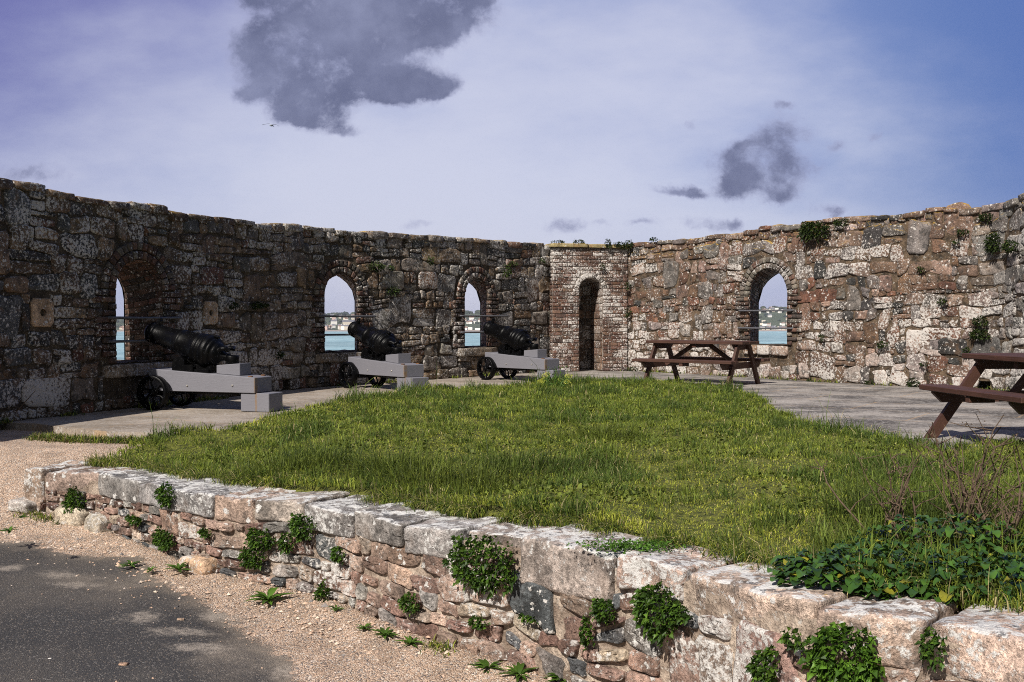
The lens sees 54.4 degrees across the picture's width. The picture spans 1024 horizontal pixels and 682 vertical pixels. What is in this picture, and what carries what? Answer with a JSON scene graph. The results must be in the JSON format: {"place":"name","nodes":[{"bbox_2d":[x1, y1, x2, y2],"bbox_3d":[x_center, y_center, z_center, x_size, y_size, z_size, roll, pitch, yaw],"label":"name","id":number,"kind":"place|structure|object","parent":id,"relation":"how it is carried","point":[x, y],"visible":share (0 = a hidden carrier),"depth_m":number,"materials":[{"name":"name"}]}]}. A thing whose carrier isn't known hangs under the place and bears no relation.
{"place":"outdoors","nodes":[
{"label":"outdoors","id":0,"kind":"place"},
{"bbox_2d":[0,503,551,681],"bbox_3d":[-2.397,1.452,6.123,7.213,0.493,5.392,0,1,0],"label":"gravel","id":1,"kind":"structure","parent":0,"point":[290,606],"depth_m":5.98,"materials":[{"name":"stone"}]},
{"bbox_2d":[244,587,291,604],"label":"rosette plant","id":2,"kind":"object","parent":1,"relation":"on","point":[264,597],"visible":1,"depth_m":6.06,"materials":[{"name":"green plant"}]},
{"bbox_2d":[0,429,555,681],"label":"ground","id":3,"kind":"structure","parent":0,"point":[74,636],"depth_m":5.61,"materials":[{"name":"soil"}]},
{"bbox_2d":[0,526,17,532],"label":"rosette plant","id":4,"kind":"object","parent":3,"relation":"on","point":[9,530],"visible":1,"depth_m":7.06,"materials":[{"name":"green plant"}]},
{"bbox_2d":[118,662,128,665],"bbox_3d":[-1.929,1.606,4.943,0.048,0.022,0.034,0,1,0],"label":"loose stone","id":5,"kind":"object","parent":3,"relation":"on","point":[123,663],"visible":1,"depth_m":4.93,"materials":[{"name":"beige stone"}]},
{"bbox_2d":[119,560,140,567],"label":"rosette plant","id":6,"kind":"object","parent":3,"relation":"on","point":[129,563],"visible":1,"depth_m":6.69,"materials":[{"name":"green plant"}]},
{"bbox_2d":[144,566,160,572],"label":"rosette plant","id":7,"kind":"object","parent":3,"relation":"on","point":[150,569],"visible":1,"depth_m":6.58,"materials":[{"name":"green plant"}]},
{"bbox_2d":[163,562,189,571],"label":"rosette plant","id":8,"kind":"object","parent":3,"relation":"on","point":[178,567],"visible":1,"depth_m":6.58,"materials":[{"name":"green plant"}]},
{"bbox_2d":[328,605,343,610],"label":"rosette plant","id":9,"kind":"object","parent":3,"relation":"on","point":[335,608],"visible":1,"depth_m":5.90,"materials":[{"name":"green plant"}]},
{"bbox_2d":[357,623,371,629],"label":"rosette plant","id":10,"kind":"object","parent":3,"relation":"on","point":[365,626],"visible":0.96,"depth_m":5.58,"materials":[{"name":"green plant"}]},
{"bbox_2d":[370,627,399,638],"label":"rosette plant","id":11,"kind":"object","parent":3,"relation":"on","point":[384,633],"visible":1,"depth_m":5.49,"materials":[{"name":"green plant"}]},
{"bbox_2d":[394,636,424,647],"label":"rosette plant","id":12,"kind":"object","parent":3,"relation":"on","point":[410,640],"visible":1,"depth_m":5.38,"materials":[{"name":"green plant"}]},
{"bbox_2d":[468,659,506,672],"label":"rosette plant","id":13,"kind":"object","parent":3,"relation":"on","point":[484,663],"visible":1,"depth_m":5.06,"materials":[{"name":"green plant"}]},
{"bbox_2d":[0,369,1009,657],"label":"weeds","id":14,"kind":"object","parent":3,"relation":"on","point":[60,437],"visible":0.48,"depth_m":9.78,"materials":[{"name":"green plant"}]},
{"bbox_2d":[8,459,1023,681],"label":"wall","id":15,"kind":"structure","parent":3,"relation":"on","point":[394,552],"depth_m":5.00,"materials":[{"name":"stone"}]},
{"bbox_2d":[60,486,86,513],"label":"wall plant","id":16,"kind":"object","parent":15,"relation":"attached to","point":[68,502],"depth_m":7.70,"materials":[{"name":"green plant"}]},
{"bbox_2d":[124,514,141,526],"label":"wall plant","id":17,"kind":"object","parent":15,"relation":"attached to","point":[135,518],"depth_m":7.25,"materials":[{"name":"green plant"}]},
{"bbox_2d":[151,526,175,551],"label":"wall plant","id":18,"kind":"object","parent":15,"relation":"attached to","point":[162,543],"depth_m":6.94,"materials":[{"name":"green plant"}]},
{"bbox_2d":[153,481,174,508],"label":"wall plant","id":19,"kind":"object","parent":15,"relation":"attached to","point":[164,500],"depth_m":6.91,"materials":[{"name":"green plant"}]},
{"bbox_2d":[196,528,211,539],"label":"wall plant","id":20,"kind":"object","parent":15,"relation":"attached to","point":[202,532],"depth_m":6.60,"materials":[{"name":"green plant"}]},
{"bbox_2d":[236,545,267,570],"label":"wall plant","id":21,"kind":"object","parent":15,"relation":"attached to","point":[250,562],"depth_m":6.35,"materials":[{"name":"green plant"}]},
{"bbox_2d":[243,527,275,550],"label":"wall plant","id":22,"kind":"object","parent":15,"relation":"attached to","point":[251,540],"depth_m":6.33,"materials":[{"name":"green plant"}]},
{"bbox_2d":[273,532,294,554],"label":"wall plant","id":23,"kind":"object","parent":15,"relation":"attached to","point":[281,539],"depth_m":6.25,"materials":[{"name":"green plant"}]},
{"bbox_2d":[286,512,317,542],"bbox_3d":[-1.314,1.161,6.165,0.237,0.203,0.100,1,2,38],"label":"wall plant","id":24,"kind":"object","parent":15,"relation":"attached to","point":[295,521],"depth_m":6.16,"materials":[{"name":"green plant"}]},
{"bbox_2d":[313,579,329,602],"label":"wall plant","id":25,"kind":"object","parent":15,"relation":"attached to","point":[318,592],"depth_m":6.06,"materials":[{"name":"green plant"}]},
{"bbox_2d":[329,546,345,564],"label":"wall plant","id":26,"kind":"object","parent":15,"relation":"attached to","point":[334,558],"depth_m":5.95,"materials":[{"name":"green plant"}]},
{"bbox_2d":[397,591,419,616],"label":"wall plant","id":27,"kind":"object","parent":15,"relation":"attached to","point":[403,605],"depth_m":5.49,"materials":[{"name":"green plant"}]},
{"bbox_2d":[466,614,490,630],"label":"wall plant","id":28,"kind":"object","parent":15,"relation":"attached to","point":[477,624],"depth_m":5.17,"materials":[{"name":"green plant"}]},
{"bbox_2d":[442,534,517,598],"bbox_3d":[-0.177,1.169,5.126,0.494,0.345,0.148,1,2,34],"label":"wall plant","id":29,"kind":"object","parent":15,"relation":"attached to","point":[472,579],"depth_m":5.11,"materials":[{"name":"green plant"}]},
{"bbox_2d":[518,613,538,623],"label":"wall plant","id":30,"kind":"object","parent":15,"relation":"attached to","point":[528,618],"depth_m":4.96,"materials":[{"name":"green plant"}]},
{"bbox_2d":[578,615,594,654],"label":"wall plant","id":31,"kind":"object","parent":15,"relation":"attached to","point":[584,641],"depth_m":4.66,"materials":[{"name":"green plant"}]},
{"bbox_2d":[589,598,616,624],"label":"wall plant","id":32,"kind":"object","parent":15,"relation":"attached to","point":[598,605],"depth_m":4.57,"materials":[{"name":"green plant"}]},
{"bbox_2d":[566,536,710,554],"bbox_3d":[0.599,0.959,4.659,0.689,0.050,0.307,0,1,0],"label":"moss mat","id":33,"kind":"object","parent":15,"relation":"on","point":[625,545],"visible":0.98,"depth_m":4.66,"materials":[{"name":"green plant"}]},
{"bbox_2d":[629,579,683,647],"bbox_3d":[0.607,1.189,4.338,0.141,0.296,0.289,-1,2,-44],"label":"wall plant","id":34,"kind":"object","parent":15,"relation":"attached to","point":[642,605],"depth_m":4.32,"materials":[{"name":"green plant"}]},
{"bbox_2d":[669,601,692,625],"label":"wall plant","id":35,"kind":"object","parent":15,"relation":"attached to","point":[684,617],"depth_m":4.24,"materials":[{"name":"green plant"}]},
{"bbox_2d":[744,650,779,681],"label":"wall plant","id":36,"kind":"object","parent":15,"relation":"attached to","point":[752,667],"depth_m":3.82,"materials":[{"name":"green plant"}]},
{"bbox_2d":[763,644,779,661],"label":"wall plant","id":37,"kind":"object","parent":15,"relation":"attached to","point":[768,653],"depth_m":3.80,"materials":[{"name":"green plant"}]},
{"bbox_2d":[776,626,805,652],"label":"wall plant","id":38,"kind":"object","parent":15,"relation":"attached to","point":[784,638],"depth_m":3.71,"materials":[{"name":"green plant"}]},
{"bbox_2d":[796,622,885,681],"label":"wall plant","id":39,"kind":"object","parent":15,"relation":"attached to","point":[868,669],"depth_m":3.53,"materials":[{"name":"green plant"}]},
{"bbox_2d":[843,573,958,602],"bbox_3d":[1.502,0.954,3.863,0.432,0.084,0.324,0,1,0],"label":"leafy plant","id":40,"kind":"object","parent":15,"relation":"on","point":[887,591],"visible":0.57,"depth_m":3.81,"materials":[{"name":"green plant"}]},
{"bbox_2d":[914,626,947,671],"bbox_3d":[1.431,1.052,3.398,0.105,0.156,0.081,1,2,36],"label":"wall plant","id":41,"kind":"object","parent":15,"relation":"attached to","point":[926,651],"depth_m":3.39,"materials":[{"name":"green plant"}]},
{"bbox_2d":[496,662,537,681],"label":"rosette plant","id":42,"kind":"object","parent":3,"relation":"on","point":[517,669],"visible":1,"depth_m":4.97,"materials":[{"name":"green plant"}]},
{"bbox_2d":[544,673,565,681],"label":"rosette plant","id":43,"kind":"object","parent":3,"relation":"on","point":[553,677],"visible":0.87,"depth_m":4.88,"materials":[{"name":"green plant"}]},
{"bbox_2d":[116,331,786,359],"bbox_3d":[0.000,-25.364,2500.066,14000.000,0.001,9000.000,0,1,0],"label":"sea","id":44,"kind":"structure","parent":0,"point":[473,339],"depth_m":1409.20,"materials":[{"name":"liquid"}]},
{"bbox_2d":[116,309,786,331],"bbox_3d":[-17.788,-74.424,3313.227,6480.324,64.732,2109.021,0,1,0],"label":"hills","id":45,"kind":"structure","parent":0,"point":[774,318],"depth_m":2815.28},
{"bbox_2d":[342,320,354,324],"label":"house","id":46,"kind":"structure","parent":45,"relation":"on","point":[345,322],"depth_m":2715.99,"materials":[{"name":"grey stone"}]},
{"bbox_2d":[116,306,786,326],"bbox_3d":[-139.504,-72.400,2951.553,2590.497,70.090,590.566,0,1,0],"label":"wood","id":47,"kind":"object","parent":45,"relation":"on","point":[466,312],"visible":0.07,"depth_m":3006.95,"materials":[{"name":"green plant"}]},
{"bbox_2d":[0,0,1023,315],"label":"sky","id":48,"kind":"structure","parent":0,"point":[536,121],"materials":[{"name":"blue"}]},
{"bbox_2d":[7,369,1023,449],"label":"terrace","id":49,"kind":"structure","parent":0,"point":[916,410],"depth_m":12.27,"materials":[{"name":"concrete"}]},
{"bbox_2d":[137,318,282,411],"bbox_3d":[-3.759,0.278,12.426,1.845,1.143,0.689,0,1,17],"label":"cannon","id":50,"kind":"object","parent":49,"relation":"on","point":[195,369],"visible":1,"depth_m":12.30,"materials":[{"name":"metal"}]},
{"bbox_2d":[0,178,550,429],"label":"stone wall","id":51,"kind":"structure","parent":49,"relation":"on","point":[67,260],"depth_m":13.99,"materials":[{"name":"brown stone"}]},
{"bbox_2d":[10,391,34,412],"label":"dry branch","id":52,"kind":"object","parent":51,"relation":"on","point":[21,405],"visible":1,"depth_m":10.89,"materials":[{"name":"brown wood"}]},
{"bbox_2d":[227,301,238,309],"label":"wall plant","id":53,"kind":"object","parent":51,"relation":"attached to","point":[234,304],"depth_m":14.28,"materials":[{"name":"green plant"}]},
{"bbox_2d":[249,301,269,310],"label":"wall plant","id":54,"kind":"object","parent":51,"relation":"attached to","point":[261,305],"depth_m":14.87,"materials":[{"name":"green plant"}]},
{"bbox_2d":[275,351,284,359],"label":"wall plant","id":55,"kind":"object","parent":51,"relation":"attached to","point":[282,354],"depth_m":15.37,"materials":[{"name":"green plant"}]},
{"bbox_2d":[368,260,385,273],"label":"wall plant","id":56,"kind":"object","parent":51,"relation":"attached to","point":[380,265],"depth_m":17.25,"materials":[{"name":"green plant"}]},
{"bbox_2d":[386,285,400,296],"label":"wall plant","id":57,"kind":"object","parent":51,"relation":"attached to","point":[395,291],"depth_m":17.57,"materials":[{"name":"green plant"}]},
{"bbox_2d":[427,256,433,265],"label":"wall plant","id":58,"kind":"object","parent":51,"relation":"attached to","point":[429,259],"depth_m":18.29,"materials":[{"name":"green plant"}]},
{"bbox_2d":[500,264,512,277],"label":"wall plant","id":59,"kind":"object","parent":51,"relation":"attached to","point":[507,272],"depth_m":19.96,"materials":[{"name":"green plant"}]},
{"bbox_2d":[508,261,518,266],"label":"wall plant","id":60,"kind":"object","parent":51,"relation":"attached to","point":[513,264],"depth_m":20.17,"materials":[{"name":"green plant"}]},
{"bbox_2d":[338,318,428,390],"bbox_3d":[-2.026,0.199,15.939,0.689,1.143,1.845,-1,2,-43],"label":"cannon","id":61,"kind":"object","parent":49,"relation":"on","point":[382,357],"visible":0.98,"depth_m":15.85,"materials":[{"name":"black paint"}]},
{"bbox_2d":[477,318,564,379],"bbox_3d":[0.180,0.149,18.130,1.845,1.143,0.689,1,2,44],"label":"cannon","id":62,"kind":"object","parent":49,"relation":"on","point":[514,354],"visible":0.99,"depth_m":18.07,"materials":[{"name":"black paint"}]},
{"bbox_2d":[546,243,631,371],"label":"brick block","id":63,"kind":"structure","parent":49,"relation":"on","point":[588,305],"depth_m":21.38,"materials":[{"name":"brown brick"}]},
{"bbox_2d":[573,239,584,243],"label":"wall plant","id":64,"kind":"object","parent":63,"relation":"attached to","point":[581,242],"depth_m":22.05,"materials":[{"name":"green plant"}]},
{"bbox_2d":[604,239,610,248],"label":"wall plant","id":65,"kind":"object","parent":63,"relation":"attached to","point":[607,241],"depth_m":21.27,"materials":[{"name":"green plant"}]},
{"bbox_2d":[615,241,628,249],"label":"wall plant","id":66,"kind":"object","parent":63,"relation":"on","point":[619,244],"depth_m":21.35,"materials":[{"name":"green plant"}]},
{"bbox_2d":[632,340,769,384],"bbox_3d":[3.288,0.369,17.283,1.862,0.750,1.556,1,2,38],"label":"picnic table","id":67,"kind":"object","parent":49,"relation":"on","point":[727,362],"visible":0.99,"depth_m":17.11,"materials":[{"name":"red wood"}]},
{"bbox_2d":[627,193,1023,389],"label":"stone wall","id":68,"kind":"structure","parent":49,"relation":"on","point":[857,287],"depth_m":17.34,"materials":[{"name":"brown stone"}]},
{"bbox_2d":[624,240,633,250],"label":"wall plant","id":69,"kind":"object","parent":68,"relation":"attached to","point":[630,244],"depth_m":21.37,"materials":[{"name":"green plant"}]},
{"bbox_2d":[796,220,830,242],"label":"wall plant","id":70,"kind":"object","parent":68,"relation":"attached to","point":[803,231],"depth_m":17.77,"materials":[{"name":"green plant"}]},
{"bbox_2d":[833,218,848,227],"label":"wall plant","id":71,"kind":"object","parent":68,"relation":"attached to","point":[835,222],"depth_m":17.40,"materials":[{"name":"green plant"}]},
{"bbox_2d":[864,380,873,384],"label":"wall plant","id":72,"kind":"object","parent":68,"relation":"attached to","point":[867,382],"depth_m":17.04,"materials":[{"name":"green plant"}]},
{"bbox_2d":[876,340,888,348],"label":"wall plant","id":73,"kind":"object","parent":68,"relation":"attached to","point":[880,343],"depth_m":16.86,"materials":[{"name":"green plant"}]},
{"bbox_2d":[905,377,920,386],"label":"wall plant","id":74,"kind":"object","parent":68,"relation":"attached to","point":[911,383],"depth_m":16.48,"materials":[{"name":"green plant"}]},
{"bbox_2d":[916,266,925,272],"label":"wall plant","id":75,"kind":"object","parent":68,"relation":"attached to","point":[919,269],"depth_m":16.36,"materials":[{"name":"green plant"}]},
{"bbox_2d":[937,297,947,305],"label":"wall plant","id":76,"kind":"object","parent":68,"relation":"attached to","point":[940,301],"depth_m":16.14,"materials":[{"name":"green plant"}]},
{"bbox_2d":[956,229,969,235],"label":"wall plant","id":77,"kind":"object","parent":68,"relation":"attached to","point":[961,232],"depth_m":15.92,"materials":[{"name":"green plant"}]},
{"bbox_2d":[968,329,991,341],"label":"wall plant","id":78,"kind":"object","parent":68,"relation":"attached to","point":[973,333],"depth_m":15.75,"materials":[{"name":"green plant"}]},
{"bbox_2d":[971,315,988,327],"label":"wall plant","id":79,"kind":"object","parent":68,"relation":"attached to","point":[980,322],"depth_m":15.74,"materials":[{"name":"green plant"}]},
{"bbox_2d":[976,212,995,223],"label":"wall plant","id":80,"kind":"object","parent":68,"relation":"attached to","point":[981,218],"depth_m":15.67,"materials":[{"name":"green plant"}]},
{"bbox_2d":[984,231,1000,253],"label":"wall plant","id":81,"kind":"object","parent":68,"relation":"attached to","point":[991,248],"depth_m":15.54,"materials":[{"name":"green plant"}]},
{"bbox_2d":[1000,239,1021,253],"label":"wall plant","id":82,"kind":"object","parent":68,"relation":"attached to","point":[1006,245],"depth_m":15.14,"materials":[{"name":"green plant"}]},
{"bbox_2d":[919,353,1023,437],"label":"picnic table","id":83,"kind":"object","parent":49,"relation":"on","point":[954,396],"visible":0.97,"depth_m":9.36,"materials":[{"name":"red wood"}]},
{"bbox_2d":[78,360,1023,613],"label":"lawn","id":84,"kind":"structure","parent":0,"point":[702,516],"depth_m":7.16,"materials":[{"name":"plant"}]},
{"bbox_2d":[537,366,572,387],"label":"flowering plant","id":85,"kind":"object","parent":84,"relation":"on","point":[541,380],"visible":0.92,"depth_m":15.53,"materials":[{"name":"green plant"}]},
{"bbox_2d":[767,542,951,591],"bbox_3d":[1.412,0.900,4.062,0.752,0.146,0.490,0,1,0],"label":"leafy plant","id":86,"kind":"object","parent":84,"relation":"on","point":[838,571],"visible":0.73,"depth_m":3.98,"materials":[{"name":"green plant"}]},
{"bbox_2d":[807,427,943,537],"bbox_3d":[1.790,0.679,4.907,0.608,0.575,0.399,1,2,31],"label":"dry plant","id":87,"kind":"object","parent":84,"relation":"on","point":[897,504],"visible":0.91,"depth_m":4.81,"materials":[{"name":"brown plant"}]},
{"bbox_2d":[885,510,961,555],"bbox_3d":[1.898,0.878,4.474,0.288,0.269,0.408,-1,2,-39],"label":"dry plant","id":88,"kind":"object","parent":84,"relation":"on","point":[934,532],"visible":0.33,"depth_m":4.47,"materials":[{"name":"brown plant"}]},
{"bbox_2d":[834,512,1023,575],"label":"leafy plant","id":89,"kind":"object","parent":84,"relation":"on","point":[949,530],"visible":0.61,"depth_m":4.33,"materials":[{"name":"green plant"}]},
{"bbox_2d":[884,550,1023,604],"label":"leafy plant","id":90,"kind":"object","parent":84,"relation":"on","point":[1017,568],"visible":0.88,"depth_m":3.83,"materials":[{"name":"green plant"}]},
{"bbox_2d":[900,444,1023,551],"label":"dry plant","id":91,"kind":"object","parent":84,"relation":"on","point":[1017,517],"visible":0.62,"depth_m":4.46,"materials":[{"name":"brown plant"}]},
{"bbox_2d":[904,409,1023,532],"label":"dry plant","id":92,"kind":"object","parent":84,"relation":"on","point":[964,492],"visible":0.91,"depth_m":4.85,"materials":[{"name":"brown plant"}]}
]}

